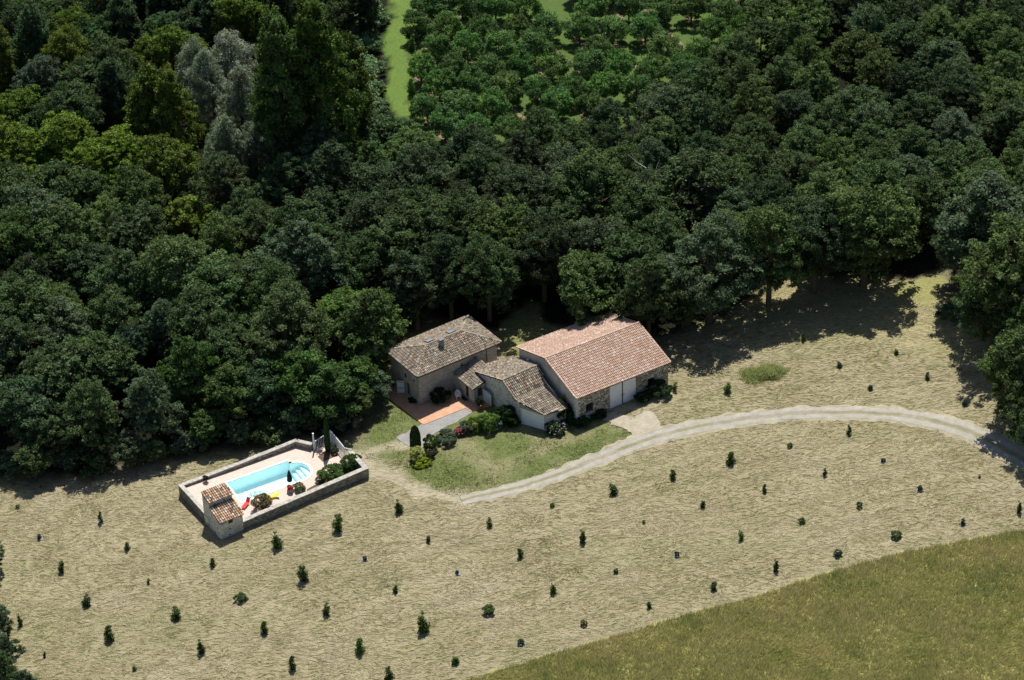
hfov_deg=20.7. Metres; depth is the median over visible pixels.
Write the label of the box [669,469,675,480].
sapling
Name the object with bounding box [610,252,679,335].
oak tree
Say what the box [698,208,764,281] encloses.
woodland tree
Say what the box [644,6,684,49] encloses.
soil strip
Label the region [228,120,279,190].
silver willow
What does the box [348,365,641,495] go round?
lawn grass
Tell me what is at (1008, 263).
oak tree
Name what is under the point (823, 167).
woodland tree
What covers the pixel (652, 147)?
woodland tree
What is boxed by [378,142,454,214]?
woodland tree
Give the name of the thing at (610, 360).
stone barn
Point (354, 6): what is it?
ash tree
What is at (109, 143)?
yellow green tree
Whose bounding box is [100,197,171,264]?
woodland tree
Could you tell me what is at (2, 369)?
woodland tree
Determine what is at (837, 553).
sapling
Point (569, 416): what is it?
climbing shrub
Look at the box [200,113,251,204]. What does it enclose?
silver willow
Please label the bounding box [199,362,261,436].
young tree
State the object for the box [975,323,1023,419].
oak tree
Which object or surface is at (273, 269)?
woodland tree
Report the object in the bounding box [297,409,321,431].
understorey bush
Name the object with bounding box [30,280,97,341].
woodland tree
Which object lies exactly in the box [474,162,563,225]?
woodland tree
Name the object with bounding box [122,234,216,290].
woodland tree
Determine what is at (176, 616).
sapling
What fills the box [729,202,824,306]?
oak tree
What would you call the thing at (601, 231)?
woodland tree
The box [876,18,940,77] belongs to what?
woodland tree
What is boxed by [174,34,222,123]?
silver willow
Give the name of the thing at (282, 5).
woodland tree
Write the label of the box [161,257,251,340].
woodland tree
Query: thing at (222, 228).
woodland tree
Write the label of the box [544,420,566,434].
hydrangea bush
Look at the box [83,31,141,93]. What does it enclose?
woodland tree
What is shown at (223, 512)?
pool hut
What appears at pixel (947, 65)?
woodland tree
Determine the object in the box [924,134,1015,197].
woodland tree
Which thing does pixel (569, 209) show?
woodland tree
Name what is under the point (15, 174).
woodland tree
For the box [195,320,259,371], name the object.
woodland tree
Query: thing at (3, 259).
woodland tree
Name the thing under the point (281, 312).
woodland tree
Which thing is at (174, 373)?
oak tree
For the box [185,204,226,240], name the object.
yellow tipped tree
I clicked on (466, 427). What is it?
lavender bush
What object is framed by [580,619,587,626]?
sapling
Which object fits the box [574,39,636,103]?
soil strip
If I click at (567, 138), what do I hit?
woodland tree
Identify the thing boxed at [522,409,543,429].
garage door
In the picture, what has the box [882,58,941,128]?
woodland tree
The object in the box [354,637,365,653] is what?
sapling
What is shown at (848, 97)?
woodland tree
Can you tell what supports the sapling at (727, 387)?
on the ground at (852, 326)
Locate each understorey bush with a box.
[0,450,29,480]
[11,443,53,479]
[54,448,79,470]
[79,448,117,478]
[111,428,150,466]
[142,437,166,461]
[165,427,207,456]
[186,408,224,446]
[224,419,249,446]
[246,415,288,446]
[277,404,305,437]
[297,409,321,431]
[317,396,362,433]
[343,383,378,416]
[363,371,394,403]
[607,304,625,314]
[663,294,700,328]
[931,301,965,322]
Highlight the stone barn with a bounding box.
[516,312,670,421]
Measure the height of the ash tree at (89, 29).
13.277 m
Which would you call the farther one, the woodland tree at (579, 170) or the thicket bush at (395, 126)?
the thicket bush at (395, 126)
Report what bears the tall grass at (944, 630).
on the ground at (852, 326)
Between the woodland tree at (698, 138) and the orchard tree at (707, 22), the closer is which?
the woodland tree at (698, 138)
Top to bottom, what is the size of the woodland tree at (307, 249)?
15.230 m
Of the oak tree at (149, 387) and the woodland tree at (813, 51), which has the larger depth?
the woodland tree at (813, 51)
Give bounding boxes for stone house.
[386,314,501,404]
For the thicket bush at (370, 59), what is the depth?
393.09 m
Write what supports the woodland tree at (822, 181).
on the ground at (852, 326)
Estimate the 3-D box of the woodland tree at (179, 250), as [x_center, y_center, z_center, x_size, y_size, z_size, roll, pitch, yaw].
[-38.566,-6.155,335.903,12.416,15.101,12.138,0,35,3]
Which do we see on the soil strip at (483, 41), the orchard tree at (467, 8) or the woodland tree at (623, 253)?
the orchard tree at (467, 8)
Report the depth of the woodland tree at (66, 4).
404.08 m
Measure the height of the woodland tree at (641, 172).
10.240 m
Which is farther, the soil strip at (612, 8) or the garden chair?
the soil strip at (612, 8)
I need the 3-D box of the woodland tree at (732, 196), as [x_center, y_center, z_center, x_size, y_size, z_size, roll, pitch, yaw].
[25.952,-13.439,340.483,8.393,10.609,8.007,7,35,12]
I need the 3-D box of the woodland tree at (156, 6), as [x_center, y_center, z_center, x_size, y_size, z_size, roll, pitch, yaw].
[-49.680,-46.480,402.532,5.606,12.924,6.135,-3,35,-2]
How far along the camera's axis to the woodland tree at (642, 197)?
338.02 m
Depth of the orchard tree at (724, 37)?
385.49 m
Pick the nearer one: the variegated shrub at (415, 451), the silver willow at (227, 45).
the variegated shrub at (415, 451)
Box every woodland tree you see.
[0,0,12,41]
[0,20,23,115]
[0,84,56,146]
[0,158,42,252]
[0,182,75,269]
[0,203,47,275]
[0,241,8,276]
[0,251,53,306]
[0,268,78,359]
[0,312,26,374]
[0,313,58,381]
[0,357,12,384]
[8,0,62,29]
[10,3,52,101]
[18,79,105,163]
[19,294,102,367]
[19,334,97,420]
[28,21,94,90]
[29,157,102,219]
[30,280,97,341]
[37,196,114,283]
[40,55,117,129]
[47,1,102,55]
[48,240,119,309]
[50,0,100,23]
[66,328,140,395]
[71,166,115,226]
[78,0,115,25]
[78,192,151,249]
[79,283,144,344]
[81,248,165,325]
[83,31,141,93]
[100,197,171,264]
[102,0,146,85]
[109,164,175,232]
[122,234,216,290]
[131,0,147,34]
[132,24,211,93]
[138,132,207,216]
[138,233,237,311]
[145,0,180,28]
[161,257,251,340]
[166,284,254,368]
[170,0,240,63]
[174,0,197,33]
[178,149,254,214]
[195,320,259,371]
[198,209,258,260]
[199,0,273,70]
[220,184,264,245]
[220,250,267,328]
[228,198,295,259]
[236,274,335,366]
[241,256,312,340]
[247,218,355,320]
[252,152,315,215]
[255,85,299,153]
[258,195,342,271]
[263,0,294,47]
[285,0,348,43]
[288,121,357,190]
[300,138,368,216]
[303,182,357,252]
[323,226,403,298]
[326,287,411,374]
[333,187,405,277]
[348,141,390,183]
[348,158,397,194]
[357,197,440,291]
[378,123,439,162]
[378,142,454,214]
[387,184,459,249]
[406,140,449,185]
[412,187,508,277]
[435,179,495,239]
[442,122,504,182]
[451,140,502,196]
[455,192,558,290]
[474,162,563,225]
[482,158,538,207]
[495,130,543,174]
[505,206,579,301]
[515,106,559,163]
[531,194,604,252]
[534,141,581,216]
[543,117,595,162]
[548,146,635,222]
[567,214,630,256]
[578,97,639,145]
[581,143,643,205]
[589,120,644,185]
[590,224,662,310]
[606,178,684,240]
[625,166,675,209]
[630,114,676,166]
[631,134,684,188]
[631,207,693,273]
[633,78,709,136]
[649,147,755,234]
[664,58,730,125]
[671,90,737,148]
[672,147,719,205]
[677,125,727,170]
[698,186,754,233]
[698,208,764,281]
[706,30,760,98]
[716,111,779,159]
[718,56,762,113]
[718,133,770,189]
[718,155,759,198]
[726,74,784,138]
[732,14,781,76]
[735,171,798,242]
[742,0,798,42]
[756,149,818,202]
[759,54,812,122]
[765,16,813,64]
[773,89,821,135]
[779,122,831,171]
[781,0,833,56]
[781,33,836,90]
[784,59,840,112]
[787,171,855,264]
[790,97,849,150]
[792,0,842,13]
[795,161,850,193]
[812,132,865,179]
[816,83,890,144]
[823,0,869,52]
[823,28,892,84]
[842,3,890,50]
[844,158,908,239]
[848,115,896,160]
[848,139,909,184]
[849,99,896,149]
[852,48,898,113]
[864,0,909,42]
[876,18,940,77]
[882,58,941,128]
[884,0,932,58]
[884,122,944,171]
[890,89,945,153]
[892,153,943,213]
[893,168,954,247]
[902,0,950,20]
[912,5,964,65]
[912,34,970,89]
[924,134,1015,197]
[926,106,983,173]
[931,54,984,101]
[932,0,991,37]
[932,65,984,120]
[944,157,1016,235]
[956,5,1023,73]
[963,0,998,14]
[969,75,1023,137]
[969,96,1023,155]
[973,48,1023,110]
[980,24,1023,71]
[991,0,1023,28]
[992,147,1023,195]
[995,299,1023,371]
[996,0,1023,35]
[1003,122,1023,157]
[1005,161,1023,201]
[1013,72,1023,101]
[1017,47,1023,72]
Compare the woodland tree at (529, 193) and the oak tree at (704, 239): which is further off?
the woodland tree at (529, 193)
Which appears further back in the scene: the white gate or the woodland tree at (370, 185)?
the woodland tree at (370, 185)
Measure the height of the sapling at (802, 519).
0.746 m
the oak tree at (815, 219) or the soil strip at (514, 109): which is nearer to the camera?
the oak tree at (815, 219)
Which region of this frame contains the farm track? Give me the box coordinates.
[460,405,1023,505]
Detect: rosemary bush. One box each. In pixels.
[316,463,343,481]
[339,455,357,470]
[347,453,361,463]
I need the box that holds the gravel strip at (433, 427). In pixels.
[397,408,471,447]
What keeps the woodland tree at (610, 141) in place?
on the ground at (852, 326)
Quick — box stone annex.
[453,356,488,403]
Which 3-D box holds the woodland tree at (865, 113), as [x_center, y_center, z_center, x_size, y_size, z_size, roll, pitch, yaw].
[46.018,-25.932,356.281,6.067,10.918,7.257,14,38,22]
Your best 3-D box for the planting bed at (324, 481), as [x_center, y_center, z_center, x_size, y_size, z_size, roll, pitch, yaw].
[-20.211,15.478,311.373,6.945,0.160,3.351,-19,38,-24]
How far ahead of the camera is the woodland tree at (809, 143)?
349.59 m
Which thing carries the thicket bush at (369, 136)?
on the ground at (852, 326)
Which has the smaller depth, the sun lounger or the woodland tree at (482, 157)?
the sun lounger
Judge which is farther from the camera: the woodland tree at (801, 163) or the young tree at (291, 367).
the woodland tree at (801, 163)
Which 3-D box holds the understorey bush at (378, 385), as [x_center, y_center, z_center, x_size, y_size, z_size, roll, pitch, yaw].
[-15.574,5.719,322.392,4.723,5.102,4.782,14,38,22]
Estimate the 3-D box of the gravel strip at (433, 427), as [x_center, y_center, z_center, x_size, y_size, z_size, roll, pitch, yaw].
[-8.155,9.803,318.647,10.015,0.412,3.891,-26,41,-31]
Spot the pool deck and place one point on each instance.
(313, 460)
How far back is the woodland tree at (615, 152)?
348.98 m
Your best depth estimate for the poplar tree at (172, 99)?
363.94 m
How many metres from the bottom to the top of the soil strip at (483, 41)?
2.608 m
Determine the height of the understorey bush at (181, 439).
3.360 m
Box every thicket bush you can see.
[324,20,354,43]
[343,125,382,153]
[346,14,380,37]
[353,81,382,102]
[355,28,385,54]
[356,36,371,55]
[356,62,377,80]
[356,116,382,132]
[359,51,385,74]
[362,0,384,14]
[368,115,398,142]
[369,79,387,92]
[370,99,389,116]
[373,118,424,141]
[375,9,390,26]
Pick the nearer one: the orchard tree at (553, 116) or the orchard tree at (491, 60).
the orchard tree at (553, 116)
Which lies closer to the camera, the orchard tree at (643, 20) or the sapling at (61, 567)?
the sapling at (61, 567)
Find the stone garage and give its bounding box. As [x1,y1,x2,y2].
[475,355,567,429]
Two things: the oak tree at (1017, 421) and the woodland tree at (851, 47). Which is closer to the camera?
the oak tree at (1017, 421)
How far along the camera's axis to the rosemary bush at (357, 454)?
312.90 m
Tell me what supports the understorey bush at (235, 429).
on the ground at (852, 326)
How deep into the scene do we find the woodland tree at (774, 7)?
383.12 m
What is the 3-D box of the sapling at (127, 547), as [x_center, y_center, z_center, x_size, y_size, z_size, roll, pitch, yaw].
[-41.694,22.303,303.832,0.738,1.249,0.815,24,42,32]
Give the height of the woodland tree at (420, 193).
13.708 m
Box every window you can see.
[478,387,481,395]
[586,402,591,411]
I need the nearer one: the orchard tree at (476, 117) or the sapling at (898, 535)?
the sapling at (898, 535)
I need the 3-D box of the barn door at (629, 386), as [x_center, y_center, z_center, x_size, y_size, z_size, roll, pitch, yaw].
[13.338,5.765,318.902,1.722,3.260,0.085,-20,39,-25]
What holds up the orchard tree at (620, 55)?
on the soil strip at (582, 43)
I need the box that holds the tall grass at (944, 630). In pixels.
[462,528,1023,679]
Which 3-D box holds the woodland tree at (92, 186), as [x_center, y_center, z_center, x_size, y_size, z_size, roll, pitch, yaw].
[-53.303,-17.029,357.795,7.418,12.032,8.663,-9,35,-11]
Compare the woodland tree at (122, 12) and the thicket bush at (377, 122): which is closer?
the thicket bush at (377, 122)
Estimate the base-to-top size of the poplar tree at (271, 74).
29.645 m
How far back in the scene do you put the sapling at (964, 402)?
312.51 m
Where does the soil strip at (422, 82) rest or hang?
on the ground at (852, 326)
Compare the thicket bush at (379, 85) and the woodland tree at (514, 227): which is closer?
the woodland tree at (514, 227)
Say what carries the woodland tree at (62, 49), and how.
on the ground at (852, 326)
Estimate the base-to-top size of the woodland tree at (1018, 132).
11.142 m
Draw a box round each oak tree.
[0,374,64,448]
[25,415,72,466]
[58,379,122,459]
[122,366,189,446]
[154,334,222,426]
[377,249,447,330]
[413,229,483,319]
[443,229,530,321]
[557,248,626,325]
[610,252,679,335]
[654,208,768,322]
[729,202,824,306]
[774,194,872,294]
[800,179,923,288]
[929,169,1023,276]
[930,214,974,279]
[949,210,1023,327]
[949,274,1023,351]
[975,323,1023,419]
[1000,397,1023,444]
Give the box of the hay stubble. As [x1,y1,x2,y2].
[0,419,1023,679]
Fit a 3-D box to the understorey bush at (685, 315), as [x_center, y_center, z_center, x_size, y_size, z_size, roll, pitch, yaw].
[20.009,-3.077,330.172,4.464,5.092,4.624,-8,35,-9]
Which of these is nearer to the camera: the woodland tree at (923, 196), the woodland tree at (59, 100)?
the woodland tree at (923, 196)
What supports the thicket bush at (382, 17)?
on the ground at (852, 326)
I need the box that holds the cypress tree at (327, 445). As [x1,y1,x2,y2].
[323,417,330,450]
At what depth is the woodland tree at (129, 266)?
334.01 m
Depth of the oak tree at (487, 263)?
330.73 m
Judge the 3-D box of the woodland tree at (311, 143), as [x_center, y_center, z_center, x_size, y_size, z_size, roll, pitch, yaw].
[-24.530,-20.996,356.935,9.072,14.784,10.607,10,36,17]
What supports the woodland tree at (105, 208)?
on the ground at (852, 326)
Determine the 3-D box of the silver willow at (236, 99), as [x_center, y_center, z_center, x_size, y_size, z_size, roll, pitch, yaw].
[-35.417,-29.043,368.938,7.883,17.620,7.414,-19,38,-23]
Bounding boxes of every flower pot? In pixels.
[202,475,208,481]
[287,484,292,492]
[476,398,484,408]
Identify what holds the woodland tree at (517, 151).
on the ground at (852, 326)
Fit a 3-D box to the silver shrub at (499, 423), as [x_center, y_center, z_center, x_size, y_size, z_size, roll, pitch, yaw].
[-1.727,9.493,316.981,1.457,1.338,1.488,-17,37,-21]
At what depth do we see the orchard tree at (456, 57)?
388.27 m
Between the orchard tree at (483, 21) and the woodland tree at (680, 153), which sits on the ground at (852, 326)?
the woodland tree at (680, 153)
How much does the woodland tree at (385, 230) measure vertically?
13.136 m
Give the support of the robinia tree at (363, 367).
on the ground at (852, 326)
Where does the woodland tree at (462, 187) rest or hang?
on the ground at (852, 326)
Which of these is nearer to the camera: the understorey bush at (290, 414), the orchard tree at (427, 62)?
the understorey bush at (290, 414)
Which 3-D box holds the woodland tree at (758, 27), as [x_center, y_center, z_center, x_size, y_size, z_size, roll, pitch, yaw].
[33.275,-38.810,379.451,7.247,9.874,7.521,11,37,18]
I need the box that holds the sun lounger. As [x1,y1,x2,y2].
[241,497,249,507]
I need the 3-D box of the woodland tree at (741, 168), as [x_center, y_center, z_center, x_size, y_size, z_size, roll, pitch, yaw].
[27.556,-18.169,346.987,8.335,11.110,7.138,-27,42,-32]
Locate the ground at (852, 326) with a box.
[0,0,1023,679]
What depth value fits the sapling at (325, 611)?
290.80 m
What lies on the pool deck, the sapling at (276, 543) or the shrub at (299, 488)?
the shrub at (299, 488)
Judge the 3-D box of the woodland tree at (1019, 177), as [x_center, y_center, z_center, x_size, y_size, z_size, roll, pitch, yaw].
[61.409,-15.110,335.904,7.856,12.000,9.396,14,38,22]
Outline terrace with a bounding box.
[383,386,492,424]
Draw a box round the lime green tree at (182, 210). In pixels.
[161,193,203,239]
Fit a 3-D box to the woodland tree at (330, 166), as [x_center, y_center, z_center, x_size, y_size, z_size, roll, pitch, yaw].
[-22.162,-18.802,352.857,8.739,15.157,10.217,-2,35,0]
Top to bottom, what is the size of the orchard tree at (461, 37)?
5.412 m
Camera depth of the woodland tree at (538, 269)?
333.57 m
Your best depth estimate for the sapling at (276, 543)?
301.32 m
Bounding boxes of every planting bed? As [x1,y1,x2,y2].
[307,467,356,490]
[318,449,337,461]
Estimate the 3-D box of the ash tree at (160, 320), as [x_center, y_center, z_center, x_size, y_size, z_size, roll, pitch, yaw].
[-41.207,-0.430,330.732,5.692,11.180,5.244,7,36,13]
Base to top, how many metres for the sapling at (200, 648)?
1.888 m
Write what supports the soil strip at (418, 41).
on the ground at (852, 326)
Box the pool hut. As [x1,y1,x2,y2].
[201,482,243,539]
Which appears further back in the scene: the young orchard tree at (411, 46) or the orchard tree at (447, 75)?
the young orchard tree at (411, 46)
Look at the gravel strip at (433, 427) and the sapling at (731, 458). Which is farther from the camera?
the gravel strip at (433, 427)
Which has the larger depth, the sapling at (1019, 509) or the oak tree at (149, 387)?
the oak tree at (149, 387)
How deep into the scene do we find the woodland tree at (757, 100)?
361.07 m
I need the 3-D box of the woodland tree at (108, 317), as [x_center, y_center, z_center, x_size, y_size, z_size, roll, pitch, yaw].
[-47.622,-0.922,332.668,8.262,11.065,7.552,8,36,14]
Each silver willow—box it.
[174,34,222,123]
[181,46,229,149]
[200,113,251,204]
[208,28,260,114]
[209,60,258,165]
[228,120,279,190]
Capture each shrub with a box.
[292,481,305,492]
[315,476,323,481]
[331,447,338,452]
[409,446,424,461]
[412,454,432,468]
[422,433,438,449]
[426,449,435,458]
[429,387,451,403]
[466,416,482,433]
[478,413,499,431]
[492,420,502,429]
[494,404,515,423]
[506,414,520,427]
[556,401,573,424]
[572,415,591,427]
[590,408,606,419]
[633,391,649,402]
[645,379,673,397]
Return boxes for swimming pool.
[223,459,312,503]
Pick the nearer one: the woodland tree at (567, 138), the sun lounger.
the sun lounger
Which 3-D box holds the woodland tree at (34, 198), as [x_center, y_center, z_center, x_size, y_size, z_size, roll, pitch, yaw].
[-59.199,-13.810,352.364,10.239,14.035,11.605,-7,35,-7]
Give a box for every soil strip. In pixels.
[414,38,502,128]
[415,77,480,142]
[424,117,446,144]
[426,16,543,142]
[443,0,564,124]
[472,0,588,119]
[510,0,610,103]
[572,0,654,85]
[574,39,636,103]
[609,5,660,55]
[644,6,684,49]
[672,0,716,48]
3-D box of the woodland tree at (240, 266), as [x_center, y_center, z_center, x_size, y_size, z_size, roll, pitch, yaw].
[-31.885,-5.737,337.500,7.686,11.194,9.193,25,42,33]
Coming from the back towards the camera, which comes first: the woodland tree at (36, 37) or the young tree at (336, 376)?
the woodland tree at (36, 37)
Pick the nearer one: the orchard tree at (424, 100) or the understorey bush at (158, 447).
the understorey bush at (158, 447)
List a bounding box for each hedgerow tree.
[0,541,4,566]
[0,604,13,638]
[0,630,26,664]
[0,649,18,679]
[13,669,36,679]
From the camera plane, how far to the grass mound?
320.98 m
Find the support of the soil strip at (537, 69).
on the ground at (852, 326)
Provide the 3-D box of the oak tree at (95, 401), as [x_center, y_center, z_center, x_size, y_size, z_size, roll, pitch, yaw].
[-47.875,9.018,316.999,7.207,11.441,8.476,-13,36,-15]
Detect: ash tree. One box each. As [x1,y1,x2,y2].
[0,0,60,68]
[9,53,73,129]
[59,14,118,82]
[110,320,152,383]
[141,298,177,365]
[143,10,180,56]
[321,0,363,34]
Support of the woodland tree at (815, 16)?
on the ground at (852, 326)
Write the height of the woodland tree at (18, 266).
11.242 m
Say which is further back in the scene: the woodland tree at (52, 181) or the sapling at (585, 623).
the woodland tree at (52, 181)
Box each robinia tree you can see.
[307,285,371,350]
[336,354,386,399]
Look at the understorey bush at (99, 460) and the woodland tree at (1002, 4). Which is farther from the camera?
the woodland tree at (1002, 4)
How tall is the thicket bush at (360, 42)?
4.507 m
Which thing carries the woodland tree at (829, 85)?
on the ground at (852, 326)
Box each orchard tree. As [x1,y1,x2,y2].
[400,9,431,39]
[407,34,415,50]
[407,51,435,81]
[407,78,415,95]
[408,97,415,115]
[409,0,444,17]
[411,91,441,118]
[420,30,450,59]
[421,65,456,99]
[426,10,464,42]
[426,105,460,141]
[437,50,470,77]
[440,88,478,121]
[443,0,480,19]
[450,28,482,60]
[455,65,490,95]
[458,111,494,136]
[464,12,497,42]
[471,51,505,81]
[475,85,512,122]
[477,0,512,20]
[483,26,518,59]
[486,69,524,104]
[493,111,523,139]
[502,13,528,42]
[505,49,537,81]
[506,0,544,21]
[517,27,555,60]
[523,72,555,103]
[523,107,561,142]
[528,11,565,39]
[535,48,572,80]
[541,86,574,120]
[556,73,586,98]
[562,11,598,42]
[571,45,604,81]
[574,0,611,17]
[575,90,602,118]
[584,34,614,58]
[586,68,625,98]
[597,13,629,43]
[599,47,636,76]
[614,0,644,21]
[620,70,652,102]
[627,11,664,42]
[634,51,671,83]
[642,0,676,26]
[646,30,684,60]
[664,50,703,78]
[672,0,709,21]
[683,34,715,61]
[696,14,726,43]
[709,0,741,24]
[716,28,737,46]
[726,10,748,33]
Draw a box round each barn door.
[610,383,621,408]
[623,377,635,402]
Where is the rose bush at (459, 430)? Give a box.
[453,425,466,434]
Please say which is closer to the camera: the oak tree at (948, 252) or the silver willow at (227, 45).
the oak tree at (948, 252)
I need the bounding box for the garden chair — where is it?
[455,390,460,399]
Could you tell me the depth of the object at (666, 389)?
319.25 m
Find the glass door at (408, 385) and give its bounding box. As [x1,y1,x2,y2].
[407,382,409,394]
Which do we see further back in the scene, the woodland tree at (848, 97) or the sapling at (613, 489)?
the woodland tree at (848, 97)
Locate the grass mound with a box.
[737,362,792,384]
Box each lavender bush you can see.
[435,428,456,444]
[457,420,473,434]
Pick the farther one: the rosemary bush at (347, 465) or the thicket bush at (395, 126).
the thicket bush at (395, 126)
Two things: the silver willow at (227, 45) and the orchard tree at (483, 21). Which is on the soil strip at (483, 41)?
the orchard tree at (483, 21)
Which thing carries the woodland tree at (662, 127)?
on the ground at (852, 326)
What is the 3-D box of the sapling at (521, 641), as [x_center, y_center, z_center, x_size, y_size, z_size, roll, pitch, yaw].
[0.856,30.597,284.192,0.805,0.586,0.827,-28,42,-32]
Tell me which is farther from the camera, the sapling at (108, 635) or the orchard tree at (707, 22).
the orchard tree at (707, 22)
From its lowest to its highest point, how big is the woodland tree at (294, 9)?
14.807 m
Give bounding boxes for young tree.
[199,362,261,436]
[231,357,292,420]
[268,349,334,413]
[291,359,360,425]
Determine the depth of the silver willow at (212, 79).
372.58 m
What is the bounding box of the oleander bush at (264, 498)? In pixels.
[250,492,273,509]
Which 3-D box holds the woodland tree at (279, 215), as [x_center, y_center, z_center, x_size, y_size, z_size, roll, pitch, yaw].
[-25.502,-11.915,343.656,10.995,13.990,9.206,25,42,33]
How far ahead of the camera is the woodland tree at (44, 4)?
402.12 m
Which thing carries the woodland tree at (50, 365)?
on the ground at (852, 326)
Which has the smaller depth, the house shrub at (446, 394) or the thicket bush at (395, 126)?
the house shrub at (446, 394)
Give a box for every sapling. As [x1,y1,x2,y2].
[17,613,22,625]
[58,560,63,573]
[81,593,90,606]
[97,511,102,521]
[104,625,114,641]
[124,542,130,549]
[170,606,181,620]
[196,639,205,653]
[209,558,215,566]
[233,592,248,601]
[260,621,268,633]
[271,531,283,548]
[288,655,296,669]
[295,564,308,582]
[321,602,329,615]
[331,514,343,531]
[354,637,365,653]
[384,666,394,679]
[392,585,397,592]
[394,499,403,513]
[417,611,430,632]
[451,656,459,665]
[481,604,494,615]
[486,517,492,527]
[517,548,523,558]
[517,638,524,644]
[550,583,556,593]
[579,529,586,543]
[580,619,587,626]
[609,483,617,496]
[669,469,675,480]
[672,382,677,390]
[700,500,705,507]
[710,581,716,590]
[723,383,731,393]
[725,451,736,464]
[738,530,743,540]
[762,483,766,492]
[773,559,778,571]
[797,517,805,523]
[833,549,842,555]
[836,361,842,367]
[846,424,851,434]
[891,530,902,538]
[924,372,929,379]
[962,398,969,405]
[1016,500,1021,512]
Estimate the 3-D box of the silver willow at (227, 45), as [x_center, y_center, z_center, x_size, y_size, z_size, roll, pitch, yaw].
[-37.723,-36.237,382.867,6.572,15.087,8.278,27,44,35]
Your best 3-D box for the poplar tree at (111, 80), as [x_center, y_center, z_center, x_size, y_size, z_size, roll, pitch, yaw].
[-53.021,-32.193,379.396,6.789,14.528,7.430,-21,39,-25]
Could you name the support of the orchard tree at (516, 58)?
on the soil strip at (483, 41)
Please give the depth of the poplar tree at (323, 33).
354.16 m
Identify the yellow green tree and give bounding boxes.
[0,114,52,182]
[12,158,43,187]
[30,110,98,189]
[70,123,145,188]
[100,166,139,201]
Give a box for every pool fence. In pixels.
[315,432,330,449]
[330,430,343,455]
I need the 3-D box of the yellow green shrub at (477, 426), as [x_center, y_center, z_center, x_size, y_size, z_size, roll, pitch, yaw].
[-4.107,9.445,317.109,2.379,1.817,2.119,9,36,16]
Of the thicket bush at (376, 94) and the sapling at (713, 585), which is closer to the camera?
the sapling at (713, 585)
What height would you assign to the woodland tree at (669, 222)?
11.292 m
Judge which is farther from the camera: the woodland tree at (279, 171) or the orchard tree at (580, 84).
the orchard tree at (580, 84)
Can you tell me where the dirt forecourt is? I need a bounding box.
[602,410,660,436]
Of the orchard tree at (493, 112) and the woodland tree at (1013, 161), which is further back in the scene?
the orchard tree at (493, 112)
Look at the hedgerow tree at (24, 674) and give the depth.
280.06 m
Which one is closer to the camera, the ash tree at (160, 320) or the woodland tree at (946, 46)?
the ash tree at (160, 320)
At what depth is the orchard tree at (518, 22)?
396.02 m
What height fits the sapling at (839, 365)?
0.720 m
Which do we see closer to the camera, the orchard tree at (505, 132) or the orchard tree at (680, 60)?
the orchard tree at (505, 132)
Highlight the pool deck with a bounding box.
[186,441,348,517]
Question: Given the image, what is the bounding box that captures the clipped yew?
[409,425,420,448]
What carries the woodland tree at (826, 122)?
on the ground at (852, 326)
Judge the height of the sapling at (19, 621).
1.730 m
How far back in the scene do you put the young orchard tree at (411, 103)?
381.95 m
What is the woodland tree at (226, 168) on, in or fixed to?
on the ground at (852, 326)
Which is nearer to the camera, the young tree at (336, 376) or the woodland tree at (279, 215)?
the young tree at (336, 376)
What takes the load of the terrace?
on the ground at (852, 326)
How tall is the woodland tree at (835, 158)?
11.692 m
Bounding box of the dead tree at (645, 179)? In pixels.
[630,156,658,187]
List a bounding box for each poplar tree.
[88,57,135,127]
[121,61,171,176]
[149,63,207,186]
[245,2,336,200]
[286,0,374,152]
[327,30,375,137]
[357,0,380,34]
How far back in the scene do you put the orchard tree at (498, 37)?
391.19 m
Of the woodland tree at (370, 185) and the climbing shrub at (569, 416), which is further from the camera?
the woodland tree at (370, 185)
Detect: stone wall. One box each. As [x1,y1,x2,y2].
[178,484,207,521]
[179,439,312,486]
[243,450,368,529]
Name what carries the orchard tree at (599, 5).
on the soil strip at (600, 27)
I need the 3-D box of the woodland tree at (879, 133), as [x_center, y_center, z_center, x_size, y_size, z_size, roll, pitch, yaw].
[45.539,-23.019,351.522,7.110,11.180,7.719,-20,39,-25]
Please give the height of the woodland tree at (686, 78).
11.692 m
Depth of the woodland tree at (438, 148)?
354.83 m
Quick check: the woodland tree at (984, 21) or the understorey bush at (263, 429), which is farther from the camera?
the woodland tree at (984, 21)
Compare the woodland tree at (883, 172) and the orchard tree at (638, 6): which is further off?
the orchard tree at (638, 6)
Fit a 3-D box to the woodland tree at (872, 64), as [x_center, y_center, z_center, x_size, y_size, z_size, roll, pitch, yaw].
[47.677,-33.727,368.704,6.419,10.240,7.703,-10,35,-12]
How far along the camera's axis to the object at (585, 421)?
315.84 m
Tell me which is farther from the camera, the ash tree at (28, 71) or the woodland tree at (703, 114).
the ash tree at (28, 71)
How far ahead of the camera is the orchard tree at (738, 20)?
389.39 m
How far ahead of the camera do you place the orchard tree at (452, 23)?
398.30 m
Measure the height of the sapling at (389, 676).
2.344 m
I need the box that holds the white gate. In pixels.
[482,388,491,405]
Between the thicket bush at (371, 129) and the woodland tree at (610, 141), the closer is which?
the woodland tree at (610, 141)
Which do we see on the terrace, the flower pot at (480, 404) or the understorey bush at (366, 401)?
the flower pot at (480, 404)
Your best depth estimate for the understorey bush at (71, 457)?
316.48 m
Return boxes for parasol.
[287,469,292,486]
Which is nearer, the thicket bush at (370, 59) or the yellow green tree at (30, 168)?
the yellow green tree at (30, 168)
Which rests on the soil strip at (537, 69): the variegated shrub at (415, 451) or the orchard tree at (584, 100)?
the orchard tree at (584, 100)
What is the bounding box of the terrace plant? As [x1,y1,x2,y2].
[407,397,416,402]

